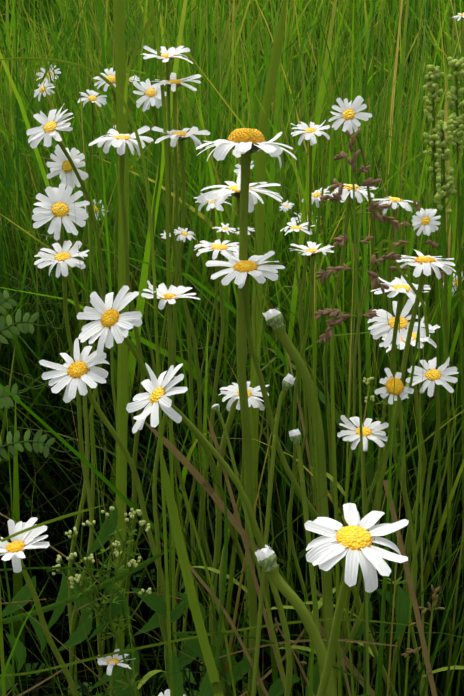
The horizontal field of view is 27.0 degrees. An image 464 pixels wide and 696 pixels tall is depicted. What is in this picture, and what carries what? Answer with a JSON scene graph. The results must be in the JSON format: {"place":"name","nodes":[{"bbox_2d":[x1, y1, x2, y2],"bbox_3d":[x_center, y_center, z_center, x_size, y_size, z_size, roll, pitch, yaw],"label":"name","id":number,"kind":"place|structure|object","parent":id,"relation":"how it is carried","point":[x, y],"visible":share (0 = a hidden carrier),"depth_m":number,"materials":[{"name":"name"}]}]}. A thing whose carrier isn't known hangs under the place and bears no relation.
{"place":"outdoors","nodes":[
{"label":"outdoors","id":0,"kind":"place"},
{"bbox_2d":[0,308,65,343],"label":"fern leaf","id":1,"kind":"object","parent":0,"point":[24,327],"visible":1,"depth_m":0.53,"materials":[{"name":"green plant"}]},
{"bbox_2d":[0,567,123,573],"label":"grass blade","id":2,"kind":"object","parent":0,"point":[73,568],"depth_m":0.46,"materials":[{"name":"green plant"}]},
{"bbox_2d":[2,546,174,624],"bbox_3d":[-0.102,0.127,0.478,0.149,0.057,0.002,-1,15,-4],"label":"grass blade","id":3,"kind":"object","parent":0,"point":[73,598],"depth_m":0.48,"materials":[{"name":"green plant"}]},
{"bbox_2d":[39,338,168,689],"bbox_3d":[-0.032,0.234,0.531,0.121,0.496,0.038,-5,16,-18],"label":"daisy","id":4,"kind":"object","parent":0,"point":[82,373],"visible":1,"depth_m":0.46,"materials":[{"name":"white plant"}]},
{"bbox_2d":[0,0,463,164],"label":"grass","id":5,"kind":"structure","parent":0,"point":[301,5],"depth_m":3.57,"materials":[{"name":"green plant"}]},
{"bbox_2d":[196,128,296,695],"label":"daisy","id":6,"kind":"object","parent":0,"point":[244,144],"visible":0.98,"depth_m":0.47,"materials":[{"name":"green plant"}]},
{"bbox_2d":[212,404,285,687],"bbox_3d":[0.054,0.266,0.460,0.172,0.466,0.013,12,19,39],"label":"daisy bud","id":7,"kind":"object","parent":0,"point":[216,408],"visible":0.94,"depth_m":0.45,"materials":[{"name":"green plant"}]},
{"bbox_2d":[251,373,294,695],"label":"daisy bud","id":8,"kind":"object","parent":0,"point":[288,381],"visible":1,"depth_m":0.45,"materials":[{"name":"green plant"}]},
{"bbox_3d":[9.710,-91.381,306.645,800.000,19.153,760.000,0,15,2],"label":"meadow ground","id":9,"kind":"structure","parent":0,"visible":0},
{"bbox_2d":[0,585,5,695],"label":"culm grass","id":10,"kind":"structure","parent":9,"relation":"on","point":[2,660],"depth_m":0.48,"materials":[{"name":"green plant"}]},
{"bbox_2d":[0,536,14,695],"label":"plant stem","id":11,"kind":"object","parent":9,"relation":"on","point":[12,632],"depth_m":0.46,"materials":[{"name":"green plant"}]},
{"bbox_2d":[0,504,106,541],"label":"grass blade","id":12,"kind":"object","parent":11,"relation":"attached to","point":[43,523],"depth_m":0.46,"materials":[{"name":"green plant"}]},
{"bbox_2d":[0,517,78,695],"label":"daisy","id":13,"kind":"object","parent":9,"relation":"on","point":[17,547],"visible":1,"depth_m":0.46,"materials":[{"name":"white plant"}]},
{"bbox_2d":[34,80,77,514],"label":"daisy","id":14,"kind":"object","parent":9,"relation":"on","point":[39,90],"visible":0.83,"depth_m":1.16,"materials":[{"name":"white plant"}]},
{"bbox_2d":[36,65,76,306],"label":"daisy","id":15,"kind":"object","parent":9,"relation":"on","point":[42,74],"visible":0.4,"depth_m":1.46,"materials":[{"name":"white plant"}]},
{"bbox_2d":[32,183,89,691],"bbox_3d":[-0.094,0.183,0.595,0.034,0.566,0.067,-5,16,-17],"label":"daisy","id":16,"kind":"object","parent":9,"relation":"on","point":[60,207],"visible":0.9,"depth_m":0.51,"materials":[{"name":"white plant"}]},
{"bbox_2d":[34,240,93,694],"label":"daisy","id":17,"kind":"object","parent":9,"relation":"on","point":[63,256],"visible":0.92,"depth_m":0.53,"materials":[{"name":"white plant"}]},
{"bbox_2d":[26,104,105,691],"bbox_3d":[-0.109,0.133,0.708,0.034,0.605,0.059,6,16,20],"label":"daisy","id":18,"kind":"object","parent":9,"relation":"on","point":[49,127],"visible":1,"depth_m":0.64,"materials":[{"name":"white plant"}]},
{"bbox_2d":[46,144,116,679],"bbox_3d":[-0.103,0.135,0.752,0.032,0.577,0.061,6,16,21],"label":"daisy","id":19,"kind":"object","parent":9,"relation":"on","point":[61,166],"visible":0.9,"depth_m":0.66,"materials":[{"name":"white plant"}]},
{"bbox_2d":[0,57,173,695],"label":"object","id":20,"kind":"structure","parent":9,"relation":"on","point":[109,83],"depth_m":0.46,"materials":[{"name":"green plant"}]},
{"bbox_2d":[77,89,106,599],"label":"daisy","id":21,"kind":"object","parent":9,"relation":"on","point":[92,98],"visible":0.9,"depth_m":0.90,"materials":[{"name":"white plant"}]},
{"bbox_2d":[80,199,107,321],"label":"daisy","id":22,"kind":"object","parent":9,"relation":"on","point":[97,210],"visible":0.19,"depth_m":1.28,"materials":[{"name":"white plant"}]},
{"bbox_2d":[52,527,140,695],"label":"bedstraw","id":23,"kind":"object","parent":9,"relation":"on","point":[94,603],"visible":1,"depth_m":0.47,"materials":[{"name":"green plant"}]},
{"bbox_2d":[66,506,151,695],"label":"bedstraw","id":24,"kind":"object","parent":9,"relation":"on","point":[128,552],"visible":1,"depth_m":0.46,"materials":[{"name":"green plant"}]},
{"bbox_2d":[93,68,134,536],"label":"daisy","id":25,"kind":"object","parent":9,"relation":"on","point":[110,73],"visible":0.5,"depth_m":0.89,"materials":[{"name":"white plant"}]},
{"bbox_2d":[97,649,134,695],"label":"daisy","id":26,"kind":"object","parent":9,"relation":"on","point":[110,662],"visible":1,"depth_m":0.46,"materials":[{"name":"white plant"}]},
{"bbox_2d":[88,126,152,695],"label":"daisy","id":27,"kind":"object","parent":9,"relation":"on","point":[118,140],"visible":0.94,"depth_m":0.61,"materials":[{"name":"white plant"}]},
{"bbox_2d":[113,0,128,695],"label":"tall grass stem","id":28,"kind":"object","parent":9,"relation":"on","point":[123,347],"visible":0.67,"depth_m":0.64,"materials":[{"name":"green plant"}]},
{"bbox_2d":[123,0,159,113],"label":"grass blade","id":29,"kind":"object","parent":28,"relation":"attached to","point":[133,57],"depth_m":0.60,"materials":[{"name":"green plant"}]},
{"bbox_2d":[127,75,139,194],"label":"daisy","id":30,"kind":"object","parent":9,"relation":"on","point":[132,77],"visible":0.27,"depth_m":1.38,"materials":[{"name":"white plant"}]},
{"bbox_2d":[133,78,165,551],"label":"daisy","id":31,"kind":"object","parent":9,"relation":"on","point":[149,97],"visible":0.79,"depth_m":0.86,"materials":[{"name":"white plant"}]},
{"bbox_2d":[149,0,176,656],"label":"grass stem","id":32,"kind":"object","parent":9,"relation":"on","point":[167,239],"visible":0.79,"depth_m":0.58,"materials":[{"name":"green plant"}]},
{"bbox_2d":[140,46,196,643],"bbox_3d":[-0.039,0.124,0.669,0.033,0.638,0.045,0,15,2],"label":"daisy","id":33,"kind":"object","parent":9,"relation":"on","point":[169,55],"visible":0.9,"depth_m":0.61,"materials":[{"name":"green plant"}]},
{"bbox_2d":[141,280,200,693],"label":"daisy","id":34,"kind":"object","parent":9,"relation":"on","point":[170,296],"visible":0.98,"depth_m":0.48,"materials":[{"name":"white plant"}]},
{"bbox_2d":[160,230,183,646],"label":"daisy","id":35,"kind":"object","parent":9,"relation":"on","point":[164,235],"visible":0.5,"depth_m":0.74,"materials":[{"name":"green plant"}]},
{"bbox_2d":[158,689,185,695],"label":"daisy","id":36,"kind":"object","parent":9,"relation":"on","point":[166,693],"visible":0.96,"depth_m":0.47,"materials":[{"name":"white plant"}]},
{"bbox_2d":[146,73,205,685],"bbox_3d":[-0.035,0.134,0.663,0.034,0.622,0.039,0,15,2],"label":"daisy","id":37,"kind":"object","parent":9,"relation":"on","point":[173,83],"visible":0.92,"depth_m":0.61,"materials":[{"name":"green plant"}]},
{"bbox_2d":[159,227,195,649],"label":"daisy","id":38,"kind":"object","parent":9,"relation":"on","point":[183,233],"visible":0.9,"depth_m":0.58,"materials":[{"name":"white plant"}]},
{"bbox_2d":[152,126,210,695],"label":"daisy","id":39,"kind":"object","parent":9,"relation":"on","point":[180,136],"visible":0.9,"depth_m":0.59,"materials":[{"name":"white plant"}]},
{"bbox_2d":[77,285,293,695],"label":"daisy","id":40,"kind":"object","parent":9,"relation":"on","point":[111,323],"visible":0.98,"depth_m":0.46,"materials":[{"name":"white plant"}]},
{"bbox_2d":[159,441,223,695],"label":"grass blade","id":41,"kind":"object","parent":9,"relation":"on","point":[216,685],"visible":1,"depth_m":0.37,"materials":[{"name":"green plant"}]},
{"bbox_2d":[0,591,397,695],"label":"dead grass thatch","id":42,"kind":"object","parent":9,"relation":"on","point":[269,671],"visible":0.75,"depth_m":0.47,"materials":[{"name":"plant"}]},
{"bbox_2d":[0,501,411,695],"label":"undergrowth leaves","id":43,"kind":"object","parent":9,"relation":"on","point":[156,602],"visible":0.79,"depth_m":0.53,"materials":[{"name":"green plant"}]},
{"bbox_2d":[126,363,292,695],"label":"daisy","id":44,"kind":"object","parent":9,"relation":"on","point":[158,391],"visible":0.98,"depth_m":0.39,"materials":[{"name":"green plant"}]},
{"bbox_2d":[183,492,235,695],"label":"plant stem","id":45,"kind":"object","parent":9,"relation":"on","point":[211,585],"depth_m":0.46,"materials":[{"name":"green plant"}]},
{"bbox_2d":[194,193,230,594],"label":"daisy","id":46,"kind":"object","parent":9,"relation":"on","point":[212,204],"visible":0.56,"depth_m":0.89,"materials":[{"name":"white plant"}]},
{"bbox_2d":[194,239,238,695],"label":"daisy","id":47,"kind":"object","parent":9,"relation":"on","point":[217,247],"visible":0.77,"depth_m":0.63,"materials":[{"name":"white plant"}]},
{"bbox_2d":[0,618,432,676],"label":"grass blade","id":48,"kind":"object","parent":9,"relation":"on","point":[148,646],"depth_m":0.46,"materials":[{"name":"green plant"}]},
{"bbox_2d":[114,645,319,695],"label":"leaves","id":49,"kind":"object","parent":9,"relation":"on","point":[205,688],"visible":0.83,"depth_m":0.46,"materials":[{"name":"green plant"}]},
{"bbox_2d":[200,223,235,568],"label":"daisy","id":50,"kind":"object","parent":9,"relation":"on","point":[224,228],"visible":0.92,"depth_m":0.66,"materials":[{"name":"green plant"}]},
{"bbox_2d":[212,482,227,695],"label":"plant stem","id":51,"kind":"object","parent":9,"relation":"on","point":[224,579],"depth_m":0.46,"materials":[{"name":"green plant"}]},
{"bbox_2d":[171,541,268,695],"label":"straw blade","id":52,"kind":"object","parent":9,"relation":"on","point":[202,582],"visible":0.79,"depth_m":0.46,"materials":[{"name":"plant"}]},
{"bbox_2d":[0,304,458,695],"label":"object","id":53,"kind":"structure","parent":9,"relation":"on","point":[453,536],"depth_m":0.92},
{"bbox_2d":[4,422,457,695],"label":"understorey leaves","id":54,"kind":"object","parent":9,"relation":"on","point":[28,667],"visible":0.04,"depth_m":0.93,"materials":[{"name":"green plant"}]},
{"bbox_2d":[0,0,463,695],"bbox_3d":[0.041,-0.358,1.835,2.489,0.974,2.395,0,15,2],"label":"grass","id":55,"kind":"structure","parent":9,"relation":"on","point":[194,160],"depth_m":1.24,"materials":[{"name":"green plant"}]},
{"bbox_2d":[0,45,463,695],"bbox_3d":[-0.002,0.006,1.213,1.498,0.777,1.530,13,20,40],"label":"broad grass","id":56,"kind":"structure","parent":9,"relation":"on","point":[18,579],"depth_m":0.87,"materials":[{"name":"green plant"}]},
{"bbox_2d":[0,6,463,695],"bbox_3d":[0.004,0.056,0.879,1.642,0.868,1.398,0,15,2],"label":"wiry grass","id":57,"kind":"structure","parent":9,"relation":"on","point":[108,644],"depth_m":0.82,"materials":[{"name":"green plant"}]},
{"bbox_2d":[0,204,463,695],"bbox_3d":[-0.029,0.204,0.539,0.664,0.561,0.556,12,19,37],"label":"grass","id":58,"kind":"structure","parent":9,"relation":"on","point":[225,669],"depth_m":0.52,"materials":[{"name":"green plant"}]},
{"bbox_2d":[0,277,30,313],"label":"vetch leaf","id":59,"kind":"object","parent":58,"relation":"attached to","point":[5,295],"visible":1,"depth_m":0.58,"materials":[{"name":"green plant"}]},
{"bbox_2d":[0,374,45,408],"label":"vetch leaf","id":60,"kind":"object","parent":58,"relation":"attached to","point":[6,401],"visible":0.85,"depth_m":0.53,"materials":[{"name":"green plant"}]},
{"bbox_2d":[0,429,77,461],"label":"vetch leaf","id":61,"kind":"object","parent":58,"relation":"attached to","point":[38,446],"visible":0.96,"depth_m":0.55,"materials":[{"name":"green plant"}]},
{"bbox_2d":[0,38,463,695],"bbox_3d":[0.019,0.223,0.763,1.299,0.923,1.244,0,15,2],"label":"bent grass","id":62,"kind":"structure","parent":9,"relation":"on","point":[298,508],"depth_m":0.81,"materials":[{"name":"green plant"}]},
{"bbox_2d":[197,173,282,646],"bbox_3d":[0.004,0.181,0.590,0.048,0.569,0.053,0,15,2],"label":"daisy","id":63,"kind":"object","parent":9,"relation":"on","point":[219,196],"visible":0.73,"depth_m":0.54,"materials":[{"name":"white plant"}]},
{"bbox_2d":[218,381,268,674],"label":"daisy","id":64,"kind":"object","parent":9,"relation":"on","point":[253,400],"visible":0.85,"depth_m":0.50,"materials":[{"name":"white plant"}]},
{"bbox_2d":[205,409,284,690],"bbox_3d":[0.052,0.265,0.475,0.173,0.459,0.008,12,19,37],"label":"straw blade","id":65,"kind":"object","parent":9,"relation":"on","point":[241,530],"visible":0.77,"depth_m":0.47,"materials":[{"name":"green plant"}]},
{"bbox_2d":[235,227,270,693],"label":"daisy","id":66,"kind":"object","parent":9,"relation":"on","point":[251,229],"visible":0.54,"depth_m":0.68,"materials":[{"name":"green plant"}]},
{"bbox_2d":[234,161,273,613],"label":"daisy","id":67,"kind":"object","parent":9,"relation":"on","point":[239,169],"visible":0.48,"depth_m":0.71,"materials":[{"name":"green plant"}]},
{"bbox_2d":[144,421,374,695],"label":"grass leaf","id":68,"kind":"object","parent":9,"relation":"on","point":[192,470],"visible":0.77,"depth_m":0.50,"materials":[{"name":"plant"}]},
{"bbox_2d":[242,0,285,695],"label":"grass blade","id":69,"kind":"object","parent":9,"relation":"on","point":[266,106],"depth_m":0.75,"materials":[{"name":"green plant"}]},
{"bbox_2d":[172,632,376,687],"bbox_3d":[0.021,0.147,0.455,0.098,0.024,0.007,0,15,2],"label":"grass blade","id":70,"kind":"object","parent":9,"relation":"on","point":[295,650],"depth_m":0.46,"materials":[{"name":"green plant"}]},
{"bbox_2d":[279,200,306,677],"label":"daisy","id":71,"kind":"object","parent":9,"relation":"on","point":[286,205],"visible":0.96,"depth_m":0.73,"materials":[{"name":"green plant"}]},
{"bbox_2d":[273,617,314,695],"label":"meadow grass panicle","id":72,"kind":"object","parent":9,"relation":"on","point":[294,654],"visible":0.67,"depth_m":0.45,"materials":[{"name":"plant"}]},
{"bbox_2d":[255,545,336,695],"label":"daisy bud","id":73,"kind":"object","parent":9,"relation":"on","point":[266,556],"visible":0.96,"depth_m":0.39,"materials":[{"name":"green plant"}]},
{"bbox_2d":[280,217,314,695],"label":"daisy","id":74,"kind":"object","parent":9,"relation":"on","point":[295,229],"visible":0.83,"depth_m":0.64,"materials":[{"name":"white plant"}]},
{"bbox_2d":[262,307,336,694],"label":"daisy bud","id":75,"kind":"object","parent":9,"relation":"on","point":[274,319],"visible":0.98,"depth_m":0.49,"materials":[{"name":"green plant"}]},
{"bbox_2d":[205,251,397,695],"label":"daisy","id":76,"kind":"object","parent":9,"relation":"on","point":[241,271],"visible":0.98,"depth_m":0.47,"materials":[{"name":"white plant"}]},
{"bbox_2d":[289,429,321,679],"bbox_3d":[0.057,0.272,0.461,0.013,0.455,0.126,-9,17,-30],"label":"daisy bud","id":77,"kind":"object","parent":9,"relation":"on","point":[295,436],"visible":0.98,"depth_m":0.45,"materials":[{"name":"green plant"}]},
{"bbox_2d":[294,212,317,245],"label":"daisy","id":78,"kind":"object","parent":9,"relation":"on","point":[296,218],"visible":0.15,"depth_m":1.18,"materials":[{"name":"white plant"}]},
{"bbox_2d":[290,121,329,665],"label":"daisy","id":79,"kind":"object","parent":9,"relation":"on","point":[308,132],"visible":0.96,"depth_m":0.60,"materials":[{"name":"green plant"}]},
{"bbox_2d":[288,241,335,694],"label":"daisy","id":80,"kind":"object","parent":9,"relation":"on","point":[311,251],"visible":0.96,"depth_m":0.51,"materials":[{"name":"green plant"}]},
{"bbox_2d":[302,186,329,431],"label":"daisy","id":81,"kind":"object","parent":9,"relation":"on","point":[316,195],"visible":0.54,"depth_m":1.07,"materials":[{"name":"white plant"}]},
{"bbox_2d":[311,274,326,649],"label":"grass stem","id":82,"kind":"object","parent":9,"relation":"on","point":[316,432],"depth_m":0.48,"materials":[{"name":"green plant"}]},
{"bbox_2d":[330,317,341,695],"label":"grass stem","id":83,"kind":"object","parent":9,"relation":"on","point":[335,485],"depth_m":0.46,"materials":[{"name":"green plant"}]},
{"bbox_2d":[315,96,374,694],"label":"daisy","id":84,"kind":"object","parent":9,"relation":"on","point":[348,115],"visible":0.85,"depth_m":0.55,"materials":[{"name":"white plant"}]},
{"bbox_2d":[342,558,354,695],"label":"grass stem","id":85,"kind":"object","parent":9,"relation":"on","point":[350,657],"depth_m":0.45,"materials":[{"name":"green plant"}]},
{"bbox_2d":[322,184,376,630],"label":"daisy","id":86,"kind":"object","parent":9,"relation":"on","point":[347,191],"visible":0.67,"depth_m":0.64,"materials":[{"name":"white plant"}]},
{"bbox_2d":[304,503,408,695],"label":"daisy","id":87,"kind":"object","parent":9,"relation":"on","point":[355,539],"visible":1,"depth_m":0.34,"materials":[{"name":"white plant"}]},
{"bbox_2d":[315,128,401,694],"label":"meadow grass panicle","id":88,"kind":"object","parent":9,"relation":"on","point":[340,240],"visible":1,"depth_m":0.45,"materials":[{"name":"plant"}]},
{"bbox_2d":[378,239,428,336],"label":"curled grass leaf","id":89,"kind":"object","parent":88,"relation":"attached to","point":[398,267],"depth_m":0.45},
{"bbox_2d":[337,415,388,674],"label":"daisy","id":90,"kind":"object","parent":9,"relation":"on","point":[372,431],"visible":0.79,"depth_m":0.48,"materials":[{"name":"white plant"}]},
{"bbox_2d":[364,584,365,693],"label":"grass stem","id":91,"kind":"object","parent":9,"relation":"on","point":[364,647],"depth_m":0.45,"materials":[{"name":"green plant"}]},
{"bbox_2d":[279,249,455,676],"bbox_3d":[0.047,0.216,0.518,0.117,0.537,0.052,0,15,2],"label":"daisy","id":92,"kind":"object","parent":9,"relation":"on","point":[422,263],"visible":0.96,"depth_m":0.47,"materials":[{"name":"white plant"}]},
{"bbox_2d":[343,368,413,689],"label":"daisy","id":93,"kind":"object","parent":9,"relation":"on","point":[402,391],"visible":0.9,"depth_m":0.45,"materials":[{"name":"white plant"}]},
{"bbox_2d":[363,377,412,695],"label":"bedstraw","id":94,"kind":"object","parent":9,"relation":"on","point":[372,399],"visible":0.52,"depth_m":0.55,"materials":[{"name":"green plant"}]},
{"bbox_2d":[363,197,416,674],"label":"daisy","id":95,"kind":"object","parent":9,"relation":"on","point":[395,202],"visible":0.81,"depth_m":0.62,"materials":[{"name":"white plant"}]},
{"bbox_2d":[374,282,424,695],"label":"grass stem","id":96,"kind":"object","parent":9,"relation":"on","point":[394,496],"depth_m":0.45,"materials":[{"name":"green plant"}]},
{"bbox_2d":[370,275,430,695],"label":"daisy","id":97,"kind":"object","parent":9,"relation":"on","point":[401,287],"visible":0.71,"depth_m":0.53,"materials":[{"name":"white plant"}]},
{"bbox_2d":[368,299,434,695],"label":"daisy","id":98,"kind":"object","parent":9,"relation":"on","point":[381,326],"visible":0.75,"depth_m":0.61,"materials":[{"name":"white plant"}]},
{"bbox_2d":[379,317,439,666],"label":"daisy","id":99,"kind":"object","parent":9,"relation":"on","point":[411,356],"visible":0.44,"depth_m":0.67,"materials":[{"name":"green plant"}]},
{"bbox_2d":[383,480,436,695],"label":"straw blade","id":100,"kind":"object","parent":9,"relation":"on","point":[416,609],"visible":0.88,"depth_m":0.44,"materials":[{"name":"plant"}]},
{"bbox_2d":[404,458,420,695],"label":"grass stem","id":101,"kind":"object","parent":9,"relation":"on","point":[412,573],"depth_m":0.45,"materials":[{"name":"green plant"}]},
{"bbox_2d":[390,199,445,686],"bbox_3d":[0.112,0.188,0.599,0.034,0.544,0.130,0,15,2],"label":"meadow grass panicle","id":102,"kind":"object","parent":9,"relation":"on","point":[401,242],"visible":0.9,"depth_m":0.59,"materials":[{"name":"plant"}]},
{"bbox_2d":[389,208,454,695],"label":"daisy","id":103,"kind":"object","parent":9,"relation":"on","point":[424,221],"visible":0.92,"depth_m":0.60,"materials":[{"name":"green plant"}]},
{"bbox_2d":[401,584,444,695],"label":"meadow grass panicle","id":104,"kind":"object","parent":9,"relation":"on","point":[433,607],"visible":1,"depth_m":0.45,"materials":[{"name":"plant"}]},
{"bbox_2d":[422,65,444,606],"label":"seed stalk","id":105,"kind":"object","parent":9,"relation":"on","point":[434,73],"visible":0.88,"depth_m":0.77,"materials":[{"name":"green plant"}]},
{"bbox_2d":[406,357,463,695],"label":"daisy","id":106,"kind":"object","parent":9,"relation":"on","point":[432,376],"visible":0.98,"depth_m":0.47,"materials":[{"name":"green plant"}]},
{"bbox_2d":[434,114,456,695],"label":"seed stalk","id":107,"kind":"object","parent":9,"relation":"on","point":[446,189],"visible":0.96,"depth_m":0.75,"materials":[{"name":"green plant"}]},
{"bbox_2d":[443,273,463,294],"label":"daisy","id":108,"kind":"object","parent":9,"relation":"on","point":[454,282],"visible":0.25,"depth_m":1.10,"materials":[{"name":"white plant"}]},
{"bbox_2d":[446,57,463,676],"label":"seed stalk","id":109,"kind":"object","parent":9,"relation":"on","point":[453,94],"visible":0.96,"depth_m":0.79,"materials":[{"name":"green plant"}]},
{"bbox_2d":[452,13,463,252],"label":"daisy","id":110,"kind":"object","parent":9,"relation":"on","point":[460,16],"visible":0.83,"depth_m":1.05,"materials":[{"name":"green plant"}]}
]}

